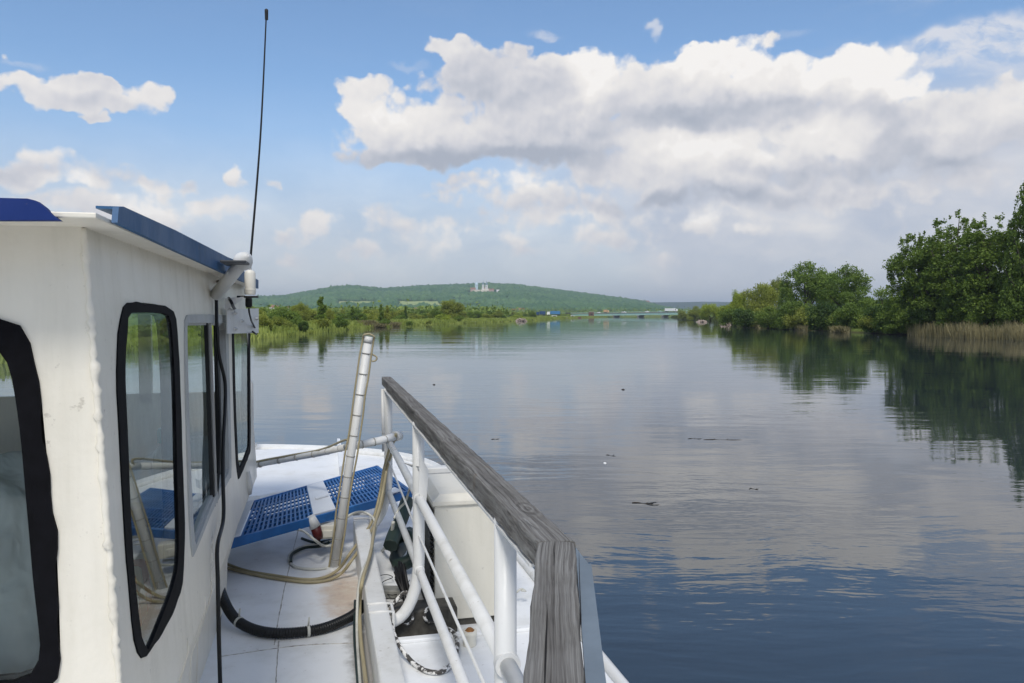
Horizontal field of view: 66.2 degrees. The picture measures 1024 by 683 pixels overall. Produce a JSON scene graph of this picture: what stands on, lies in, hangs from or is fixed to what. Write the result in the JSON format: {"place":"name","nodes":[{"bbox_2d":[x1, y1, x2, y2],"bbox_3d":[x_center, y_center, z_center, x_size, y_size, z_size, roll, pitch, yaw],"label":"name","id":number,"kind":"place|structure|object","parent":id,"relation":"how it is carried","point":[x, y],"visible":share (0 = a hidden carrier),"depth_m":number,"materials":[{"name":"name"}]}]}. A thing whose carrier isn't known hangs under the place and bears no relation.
{"place":"outdoors","nodes":[
{"label":"outdoors","id":0,"kind":"place"},
{"bbox_2d":[153,428,161,488],"bbox_3d":[-1.830,0.613,4.158,0.130,0.310,0.130,0,2,-14],"label":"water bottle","id":1,"kind":"object","parent":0,"point":[157,470],"visible":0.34,"depth_m":4.10,"materials":[{"name":"plastic"}]},
{"bbox_2d":[0,317,1023,682],"bbox_3d":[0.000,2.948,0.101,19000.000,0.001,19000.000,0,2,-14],"label":"water","id":2,"kind":"structure","parent":0,"point":[870,529],"depth_m":15.56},
{"bbox_2d":[0,198,628,682],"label":"passenger boat","id":3,"kind":"object","parent":2,"relation":"on","point":[78,426],"visible":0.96,"depth_m":2.67,"materials":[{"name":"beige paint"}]},
{"bbox_2d":[133,552,156,625],"bbox_3d":[-1.468,1.048,3.032,0.140,0.365,0.509,0,2,-14],"label":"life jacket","id":4,"kind":"object","parent":3,"relation":"in","point":[145,581],"visible":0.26,"depth_m":3.09,"materials":[{"name":"grey fabric"}]},
{"bbox_2d":[129,435,209,553],"bbox_3d":[-2.056,1.163,4.894,0.500,0.840,2.200,0,2,-14],"label":"dashboard shelf","id":5,"kind":"object","parent":3,"relation":"on","point":[146,499],"visible":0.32,"depth_m":4.43,"materials":[{"name":"paint"}]},
{"bbox_2d":[215,340,220,493],"bbox_3d":[-1.574,0.345,4.210,0.028,0.879,0.494,-1,2,-20],"label":"power cable","id":6,"kind":"object","parent":3,"relation":"attached to","point":[219,413],"visible":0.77,"depth_m":4.12,"materials":[{"name":"black plastic"}]},
{"bbox_2d":[215,280,226,682],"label":"power cable","id":7,"kind":"object","parent":3,"relation":"hanging from","point":[218,616],"visible":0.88,"depth_m":3.99,"materials":[{"name":"black plastic"}]},
{"bbox_2d":[237,9,267,334],"bbox_3d":[-1.598,-1.039,4.963,0.168,2.012,0.725,0,2,-9],"label":"radio antenna","id":8,"kind":"object","parent":3,"relation":"attached to","point":[250,281],"visible":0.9,"depth_m":4.82,"materials":[{"name":"black plastic"}]},
{"bbox_2d":[220,588,363,638],"bbox_3d":[-1.538,1.330,4.652,1.364,0.518,0.561,1,2,34],"label":"corrugated hose","id":9,"kind":"object","parent":3,"relation":"on","point":[235,618],"visible":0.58,"depth_m":4.28,"materials":[{"name":"black plastic"}]},
{"bbox_2d":[287,540,331,570],"bbox_3d":[-1.418,1.513,5.661,0.388,0.090,0.637,0,2,-14],"label":"white cable","id":10,"kind":"object","parent":3,"relation":"on","point":[304,568],"visible":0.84,"depth_m":5.42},
{"bbox_2d":[227,453,392,583],"bbox_3d":[-1.388,1.211,5.378,1.334,0.712,0.649,-1,2,-23],"label":"tan hose","id":11,"kind":"object","parent":3,"relation":"on","point":[302,581],"visible":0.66,"depth_m":5.18,"materials":[{"name":"plastic"}]},
{"bbox_2d":[289,537,331,562],"bbox_3d":[-1.479,1.527,5.788,0.259,0.033,0.600,0,2,-5],"label":"black cable","id":12,"kind":"object","parent":3,"relation":"on","point":[304,547],"visible":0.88,"depth_m":5.82,"materials":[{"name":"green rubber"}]},
{"bbox_2d":[227,433,396,580],"bbox_3d":[-1.453,1.127,5.438,1.353,0.875,0.661,0,2,-14],"label":"tan hose","id":13,"kind":"object","parent":3,"relation":"on","point":[348,554],"visible":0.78,"depth_m":5.29,"materials":[{"name":"plastic"}]},
{"bbox_2d":[231,465,411,548],"bbox_3d":[-1.456,1.341,6.179,0.903,0.280,2.518,1,2,27],"label":"blue gangway","id":14,"kind":"object","parent":3,"relation":"on","point":[320,506],"visible":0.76,"depth_m":5.96,"materials":[{"name":"paint"}]},
{"bbox_2d":[296,529,330,546],"bbox_3d":[-1.365,1.391,5.490,0.377,0.171,0.236,0,2,-14],"label":"white cable","id":15,"kind":"object","parent":14,"relation":"attached to","point":[313,538],"visible":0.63,"depth_m":5.44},
{"bbox_2d":[307,514,322,542],"bbox_3d":[-1.410,1.335,5.593,0.118,0.211,0.080,0,2,-14],"label":"deck plug","id":16,"kind":"object","parent":14,"relation":"hanging from","point":[315,528],"visible":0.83,"depth_m":5.57,"materials":[{"name":"white paint"}]},
{"bbox_2d":[320,522,333,538],"bbox_3d":[-1.316,1.370,5.692,0.140,0.100,0.115,0,2,-14],"label":"junction box","id":17,"kind":"object","parent":14,"relation":"attached to","point":[327,528],"visible":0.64,"depth_m":5.64,"materials":[{"name":"beige paint"}]},
{"bbox_2d":[256,431,402,467],"bbox_3d":[-1.782,0.945,6.182,2.005,0.578,0.417,1,2,30],"label":"cross pole","id":18,"kind":"object","parent":3,"relation":"attached to","point":[375,441],"visible":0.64,"depth_m":5.97,"materials":[{"name":"metal"}]},
{"bbox_2d":[326,333,377,570],"bbox_3d":[-1.110,0.766,5.420,0.370,1.649,0.120,0,2,-14],"label":"light mast","id":19,"kind":"object","parent":3,"relation":"on","point":[338,537],"visible":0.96,"depth_m":5.40,"materials":[{"name":"metal"}]},
{"bbox_2d":[353,600,357,682],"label":"grey cable","id":20,"kind":"object","parent":3,"relation":"on","point":[354,646],"visible":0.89,"depth_m":4.11,"materials":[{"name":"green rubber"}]},
{"bbox_2d":[348,511,374,521],"bbox_3d":[-1.083,1.271,5.658,0.276,0.085,0.134,0,2,10],"label":"white cable","id":21,"kind":"object","parent":3,"relation":"on","point":[364,512],"visible":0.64,"depth_m":5.69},
{"bbox_2d":[355,525,377,682],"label":"grey cable","id":22,"kind":"object","parent":3,"relation":"on","point":[357,641],"visible":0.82,"depth_m":4.22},
{"bbox_2d":[358,471,387,682],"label":"tan hose","id":23,"kind":"object","parent":3,"relation":"on","point":[364,670],"visible":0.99,"depth_m":4.42,"materials":[{"name":"plastic"}]},
{"bbox_2d":[383,585,401,598],"bbox_3d":[-0.724,1.554,4.869,0.231,0.050,0.100,0,2,3],"label":"deck batten","id":24,"kind":"object","parent":3,"relation":"on","point":[390,590],"visible":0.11,"depth_m":4.82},
{"bbox_2d":[383,496,412,551],"bbox_3d":[-0.773,1.250,5.410,0.117,0.287,0.464,0,2,7],"label":"green hose","id":25,"kind":"object","parent":3,"relation":"attached to","point":[391,541],"visible":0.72,"depth_m":5.28,"materials":[{"name":"rubber"}]},
{"bbox_2d":[389,527,412,569],"bbox_3d":[-0.786,1.427,5.587,0.236,0.220,0.732,0,2,-10],"label":"green hose","id":26,"kind":"object","parent":3,"relation":"on","point":[396,556],"visible":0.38,"depth_m":5.37,"materials":[{"name":"plastic"}]},
{"bbox_2d":[393,488,409,518],"bbox_3d":[-0.691,1.034,5.033,0.060,0.302,0.466,-1,2,-22],"label":"white cable","id":27,"kind":"object","parent":3,"relation":"attached to","point":[403,504],"visible":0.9,"depth_m":5.10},
{"bbox_2d":[394,561,409,600],"bbox_3d":[-0.622,1.426,4.601,0.156,0.309,0.507,0,2,-14],"label":"rod bundle","id":28,"kind":"object","parent":3,"relation":"on","point":[401,577],"visible":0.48,"depth_m":4.51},
{"bbox_2d":[388,590,456,636],"bbox_3d":[-0.526,1.462,4.236,0.448,0.287,0.183,0,2,-14],"label":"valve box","id":29,"kind":"object","parent":3,"relation":"on","point":[419,620],"visible":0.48,"depth_m":4.18,"materials":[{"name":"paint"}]},
{"bbox_2d":[392,623,459,674],"bbox_3d":[-0.423,1.493,3.901,0.350,0.118,0.538,0,2,-14],"label":"chain","id":30,"kind":"object","parent":3,"relation":"on","point":[416,665],"visible":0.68,"depth_m":3.77,"materials":[{"name":"grey metal"}]},
{"bbox_2d":[421,473,493,624],"bbox_3d":[-0.307,1.216,4.720,0.454,0.745,0.660,0,2,-14],"label":"deck locker","id":31,"kind":"object","parent":3,"relation":"on","point":[465,522],"visible":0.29,"depth_m":4.41,"materials":[{"name":"beige paint"}]},
{"bbox_3d":[-1.622,1.391,2.485,0.700,0.510,0.500,0,2,-14],"label":"bench locker","id":32,"kind":"object","parent":3,"relation":"on","visible":0},
{"bbox_2d":[0,451,138,673],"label":"plastic bag","id":33,"kind":"object","parent":32,"relation":"on","point":[19,641],"visible":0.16,"depth_m":2.17,"materials":[{"name":"white"}]},
{"bbox_2d":[0,0,1023,301],"label":"sky","id":34,"kind":"structure","parent":0,"point":[648,150],"materials":[{"name":"blue"}]},
{"bbox_2d":[127,290,909,348],"bbox_3d":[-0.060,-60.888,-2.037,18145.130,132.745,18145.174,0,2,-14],"label":"ground","id":35,"kind":"structure","parent":0,"point":[134,320],"depth_m":2056.82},
{"bbox_2d":[259,313,273,329],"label":"bush","id":36,"kind":"object","parent":35,"relation":"on","point":[264,319],"visible":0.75,"depth_m":109.44,"materials":[{"name":"green plant"}]},
{"bbox_2d":[270,316,293,327],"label":"bush","id":37,"kind":"object","parent":35,"relation":"on","point":[279,321],"visible":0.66,"depth_m":116.38,"materials":[{"name":"green plant"}]},
{"bbox_2d":[268,305,299,321],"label":"bush","id":38,"kind":"object","parent":35,"relation":"on","point":[280,311],"visible":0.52,"depth_m":157.42,"materials":[{"name":"green plant"}]},
{"bbox_2d":[290,317,307,324],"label":"bush","id":39,"kind":"object","parent":35,"relation":"on","point":[296,321],"visible":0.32,"depth_m":123.66,"materials":[{"name":"green plant"}]},
{"bbox_2d":[289,302,309,319],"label":"willow tree","id":40,"kind":"object","parent":35,"relation":"on","point":[302,310],"visible":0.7,"depth_m":173.03,"materials":[{"name":"green plant"}]},
{"bbox_2d":[0,316,606,363],"bbox_3d":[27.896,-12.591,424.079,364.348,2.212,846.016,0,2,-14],"label":"bank grass","id":41,"kind":"structure","parent":35,"relation":"on","point":[193,331],"depth_m":118.60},
{"bbox_2d":[298,321,309,331],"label":"bush","id":42,"kind":"object","parent":35,"relation":"on","point":[305,327],"visible":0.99,"depth_m":118.86,"materials":[{"name":"green plant"}]},
{"bbox_2d":[302,309,317,320],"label":"bush","id":43,"kind":"object","parent":35,"relation":"on","point":[312,313],"visible":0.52,"depth_m":184.08,"materials":[{"name":"green plant"}]},
{"bbox_2d":[314,296,327,319],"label":"poplar tree","id":44,"kind":"object","parent":35,"relation":"on","point":[321,311],"visible":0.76,"depth_m":158.32,"materials":[{"name":"green plant"}]},
{"bbox_2d":[310,318,331,327],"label":"bush","id":45,"kind":"object","parent":35,"relation":"on","point":[322,322],"visible":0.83,"depth_m":134.75,"materials":[{"name":"green plant"}]},
{"bbox_2d":[325,308,334,320],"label":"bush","id":46,"kind":"object","parent":35,"relation":"on","point":[329,313],"visible":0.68,"depth_m":169.23,"materials":[{"name":"green plant"}]},
{"bbox_2d":[330,315,349,327],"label":"bush","id":47,"kind":"object","parent":35,"relation":"on","point":[339,321],"visible":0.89,"depth_m":148.37,"materials":[{"name":"green plant"}]},
{"bbox_2d":[349,306,355,320],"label":"poplar tree","id":48,"kind":"object","parent":35,"relation":"on","point":[351,312],"visible":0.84,"depth_m":197.26,"materials":[{"name":"green plant"}]},
{"bbox_2d":[346,308,360,319],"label":"bush","id":49,"kind":"object","parent":35,"relation":"on","point":[349,315],"visible":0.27,"depth_m":226.84,"materials":[{"name":"green plant"}]},
{"bbox_2d":[353,313,368,319],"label":"bush","id":50,"kind":"object","parent":35,"relation":"on","point":[363,316],"visible":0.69,"depth_m":200.65,"materials":[{"name":"green plant"}]},
{"bbox_2d":[376,304,383,320],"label":"poplar tree","id":51,"kind":"object","parent":35,"relation":"on","point":[381,312],"visible":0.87,"depth_m":187.76,"materials":[{"name":"green plant"}]},
{"bbox_2d":[378,318,390,323],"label":"bush","id":52,"kind":"object","parent":35,"relation":"on","point":[384,321],"visible":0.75,"depth_m":182.43,"materials":[{"name":"green plant"}]},
{"bbox_2d":[383,305,390,319],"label":"poplar tree","id":53,"kind":"object","parent":35,"relation":"on","point":[386,314],"visible":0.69,"depth_m":191.28,"materials":[{"name":"green plant"}]},
{"bbox_2d":[389,311,400,318],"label":"bush","id":54,"kind":"object","parent":35,"relation":"on","point":[392,314],"visible":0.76,"depth_m":266.57,"materials":[{"name":"green plant"}]},
{"bbox_2d":[429,307,443,317],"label":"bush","id":55,"kind":"object","parent":35,"relation":"on","point":[434,313],"visible":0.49,"depth_m":283.52,"materials":[{"name":"green plant"}]},
{"bbox_2d":[129,299,745,317],"bbox_3d":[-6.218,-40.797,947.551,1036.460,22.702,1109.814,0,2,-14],"label":"plain woods","id":56,"kind":"object","parent":35,"relation":"on","point":[487,310],"visible":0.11,"depth_m":414.15,"materials":[{"name":"green plant"}]},
{"bbox_2d":[435,313,450,319],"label":"bush","id":57,"kind":"object","parent":35,"relation":"on","point":[442,316],"visible":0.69,"depth_m":254.50,"materials":[{"name":"green plant"}]},
{"bbox_2d":[439,299,464,317],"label":"willow tree","id":58,"kind":"object","parent":35,"relation":"on","point":[450,308],"visible":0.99,"depth_m":285.13,"materials":[{"name":"green plant"}]},
{"bbox_2d":[252,282,685,311],"bbox_3d":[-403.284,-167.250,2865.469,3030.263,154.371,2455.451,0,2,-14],"label":"hill forest","id":59,"kind":"object","parent":35,"relation":"on","point":[515,296],"visible":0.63,"depth_m":2277.40,"materials":[{"name":"green plant"}]},
{"bbox_2d":[466,311,481,317],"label":"willow tree","id":60,"kind":"object","parent":35,"relation":"on","point":[475,314],"visible":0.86,"depth_m":314.50,"materials":[{"name":"green plant"}]},
{"bbox_2d":[474,280,488,291],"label":"monastery church","id":61,"kind":"structure","parent":35,"relation":"on","point":[486,288],"depth_m":2703.57,"materials":[{"name":"white paint"}]},
{"bbox_2d":[490,310,503,317],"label":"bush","id":62,"kind":"object","parent":35,"relation":"on","point":[497,315],"visible":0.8,"depth_m":347.57,"materials":[{"name":"green plant"}]},
{"bbox_2d":[547,311,559,314],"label":"lorry","id":63,"kind":"object","parent":35,"relation":"on","point":[553,313],"visible":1,"depth_m":638.35,"materials":[{"name":"blue paint"}]},
{"bbox_2d":[357,319,850,332],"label":"dry grass","id":64,"kind":"structure","parent":35,"relation":"on","point":[840,329],"depth_m":150.80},
{"bbox_2d":[571,311,688,316],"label":"girder bridge","id":65,"kind":"structure","parent":35,"relation":"on","point":[644,313],"depth_m":847.88,"materials":[{"name":"metal"}]},
{"bbox_2d":[677,310,687,319],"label":"bush","id":66,"kind":"object","parent":35,"relation":"on","point":[681,315],"visible":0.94,"depth_m":457.59,"materials":[{"name":"green plant"}]},
{"bbox_2d":[686,306,701,319],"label":"willow tree","id":67,"kind":"object","parent":35,"relation":"on","point":[693,314],"visible":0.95,"depth_m":387.88,"materials":[{"name":"green plant"}]},
{"bbox_2d":[698,302,717,320],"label":"willow tree","id":68,"kind":"object","parent":35,"relation":"on","point":[707,310],"visible":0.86,"depth_m":317.98,"materials":[{"name":"green plant"}]},
{"bbox_2d":[715,303,729,320],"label":"bush","id":69,"kind":"object","parent":35,"relation":"on","point":[722,308],"visible":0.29,"depth_m":245.58,"materials":[{"name":"green plant"}]},
{"bbox_2d":[718,308,735,326],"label":"bush","id":70,"kind":"object","parent":35,"relation":"on","point":[726,315],"visible":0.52,"depth_m":192.01,"materials":[{"name":"green plant"}]},
{"bbox_2d":[671,316,789,328],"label":"bank sedge","id":71,"kind":"object","parent":35,"relation":"on","point":[708,320],"visible":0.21,"depth_m":313.54,"materials":[{"name":"green plant"}]},
{"bbox_2d":[726,289,746,319],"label":"willow tree","id":72,"kind":"object","parent":35,"relation":"on","point":[737,300],"visible":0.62,"depth_m":205.26,"materials":[{"name":"green plant"}]},
{"bbox_2d":[731,307,755,327],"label":"bush","id":73,"kind":"object","parent":35,"relation":"on","point":[744,319],"visible":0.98,"depth_m":173.11,"materials":[{"name":"green plant"}]},
{"bbox_2d":[750,307,763,326],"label":"bush","id":74,"kind":"object","parent":35,"relation":"on","point":[757,310],"visible":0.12,"depth_m":178.21,"materials":[{"name":"green plant"}]},
{"bbox_2d":[740,282,779,310],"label":"willow tree","id":75,"kind":"object","parent":35,"relation":"on","point":[762,296],"visible":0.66,"depth_m":188.44,"materials":[{"name":"green plant"}]},
{"bbox_2d":[753,306,777,327],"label":"bush","id":76,"kind":"object","parent":35,"relation":"on","point":[761,318],"visible":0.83,"depth_m":162.61,"materials":[{"name":"green plant"}]},
{"bbox_2d":[765,312,779,328],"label":"bush","id":77,"kind":"object","parent":35,"relation":"on","point":[773,321],"visible":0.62,"depth_m":161.22,"materials":[{"name":"green plant"}]},
{"bbox_2d":[767,277,783,310],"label":"willow tree","id":78,"kind":"object","parent":35,"relation":"on","point":[775,286],"visible":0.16,"depth_m":199.69,"materials":[{"name":"green plant"}]},
{"bbox_2d":[776,296,803,329],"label":"bush","id":79,"kind":"object","parent":35,"relation":"on","point":[789,306],"visible":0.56,"depth_m":152.53,"materials":[{"name":"green plant"}]},
{"bbox_2d":[780,306,808,328],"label":"bush","id":80,"kind":"object","parent":35,"relation":"on","point":[800,318],"visible":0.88,"depth_m":150.12,"materials":[{"name":"green plant"}]},
{"bbox_2d":[777,259,833,312],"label":"willow tree","id":81,"kind":"object","parent":35,"relation":"on","point":[800,277],"visible":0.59,"depth_m":165.13,"materials":[{"name":"green plant"}]},
{"bbox_2d":[803,301,841,330],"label":"bush","id":82,"kind":"object","parent":35,"relation":"on","point":[830,308],"visible":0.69,"depth_m":139.94,"materials":[{"name":"green plant"}]},
{"bbox_2d":[809,310,836,326],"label":"bush","id":83,"kind":"object","parent":35,"relation":"on","point":[828,321],"visible":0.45,"depth_m":139.51,"materials":[{"name":"green plant"}]},
{"bbox_2d":[806,265,841,307],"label":"willow tree","id":84,"kind":"object","parent":35,"relation":"on","point":[827,284],"visible":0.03,"depth_m":171.55,"materials":[{"name":"green plant"}]},
{"bbox_2d":[815,261,871,307],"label":"willow tree","id":85,"kind":"object","parent":35,"relation":"on","point":[847,290],"visible":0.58,"depth_m":151.33,"materials":[{"name":"green plant"}]},
{"bbox_2d":[835,314,853,325],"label":"bush","id":86,"kind":"object","parent":35,"relation":"on","point":[840,322],"visible":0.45,"depth_m":132.32,"materials":[{"name":"green plant"}]},
{"bbox_2d":[828,300,866,328],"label":"bush","id":87,"kind":"object","parent":35,"relation":"on","point":[849,310],"visible":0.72,"depth_m":131.32,"materials":[{"name":"green plant"}]},
{"bbox_2d":[848,312,865,328],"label":"bush","id":88,"kind":"object","parent":35,"relation":"on","point":[854,322],"visible":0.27,"depth_m":130.31,"materials":[{"name":"green plant"}]},
{"bbox_2d":[853,293,871,308],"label":"willow tree","id":89,"kind":"object","parent":35,"relation":"on","point":[862,297],"visible":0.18,"depth_m":145.50,"materials":[{"name":"green plant"}]},
{"bbox_2d":[856,310,876,333],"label":"bush","id":90,"kind":"object","parent":35,"relation":"on","point":[865,322],"visible":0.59,"depth_m":121.19,"materials":[{"name":"green plant"}]},
{"bbox_2d":[860,302,883,332],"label":"bush","id":91,"kind":"object","parent":35,"relation":"on","point":[873,309],"visible":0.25,"depth_m":121.59,"materials":[{"name":"green plant"}]},
{"bbox_2d":[857,286,889,309],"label":"willow tree","id":92,"kind":"object","parent":35,"relation":"on","point":[867,302],"visible":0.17,"depth_m":135.55,"materials":[{"name":"green plant"}]},
{"bbox_2d":[870,307,900,332],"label":"bush","id":93,"kind":"object","parent":35,"relation":"on","point":[878,323],"visible":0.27,"depth_m":116.94,"materials":[{"name":"green plant"}]},
{"bbox_2d":[883,297,904,312],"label":"willow tree","id":94,"kind":"object","parent":35,"relation":"on","point":[886,304],"visible":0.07,"depth_m":117.24,"materials":[{"name":"green plant"}]},
{"bbox_2d":[877,308,912,333],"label":"bush","id":95,"kind":"object","parent":35,"relation":"on","point":[888,321],"visible":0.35,"depth_m":115.26,"materials":[{"name":"green plant"}]},
{"bbox_2d":[882,323,912,334],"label":"bush","id":96,"kind":"object","parent":35,"relation":"on","point":[902,328],"visible":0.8,"depth_m":113.07,"materials":[{"name":"green plant"}]},
{"bbox_2d":[898,272,921,308],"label":"willow tree","id":97,"kind":"object","parent":35,"relation":"on","point":[903,299],"visible":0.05,"depth_m":115.00,"materials":[{"name":"green plant"}]},
{"bbox_2d":[881,230,943,325],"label":"poplar tree","id":98,"kind":"object","parent":35,"relation":"on","point":[900,265],"visible":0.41,"depth_m":112.62,"materials":[{"name":"green plant"}]},
{"bbox_2d":[903,301,944,327],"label":"bush","id":99,"kind":"object","parent":35,"relation":"on","point":[923,316],"visible":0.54,"depth_m":108.82,"materials":[{"name":"green plant"}]},
{"bbox_2d":[934,300,967,327],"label":"willow tree","id":100,"kind":"object","parent":35,"relation":"on","point":[942,314],"visible":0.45,"depth_m":103.99,"materials":[{"name":"green plant"}]},
{"bbox_2d":[907,209,998,311],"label":"poplar tree","id":101,"kind":"object","parent":35,"relation":"on","point":[940,266],"visible":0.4,"depth_m":106.83,"materials":[{"name":"green plant"}]},
{"bbox_2d":[906,319,1023,340],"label":"reed bed","id":102,"kind":"object","parent":35,"relation":"on","point":[970,331],"visible":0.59,"depth_m":96.88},
{"bbox_2d":[940,260,995,323],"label":"willow tree","id":103,"kind":"object","parent":35,"relation":"on","point":[949,297],"visible":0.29,"depth_m":101.85,"materials":[{"name":"green plant"}]},
{"bbox_2d":[944,212,1023,324],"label":"poplar tree","id":104,"kind":"object","parent":35,"relation":"on","point":[987,247],"visible":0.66,"depth_m":99.30,"materials":[{"name":"green plant"}]},
{"bbox_2d":[964,299,1009,329],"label":"bush","id":105,"kind":"object","parent":35,"relation":"on","point":[973,317],"visible":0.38,"depth_m":98.97,"materials":[{"name":"green plant"}]},
{"bbox_2d":[986,269,1022,324],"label":"willow tree","id":106,"kind":"object","parent":35,"relation":"on","point":[997,280],"visible":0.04,"depth_m":97.17,"materials":[{"name":"green plant"}]},
{"bbox_2d":[986,296,1023,331],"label":"bush","id":107,"kind":"object","parent":35,"relation":"on","point":[1010,314],"visible":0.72,"depth_m":93.02,"materials":[{"name":"green plant"}]},
{"bbox_2d":[994,182,1023,321],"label":"poplar tree","id":108,"kind":"object","parent":35,"relation":"on","point":[1013,292],"visible":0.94,"depth_m":93.23,"materials":[{"name":"green plant"}]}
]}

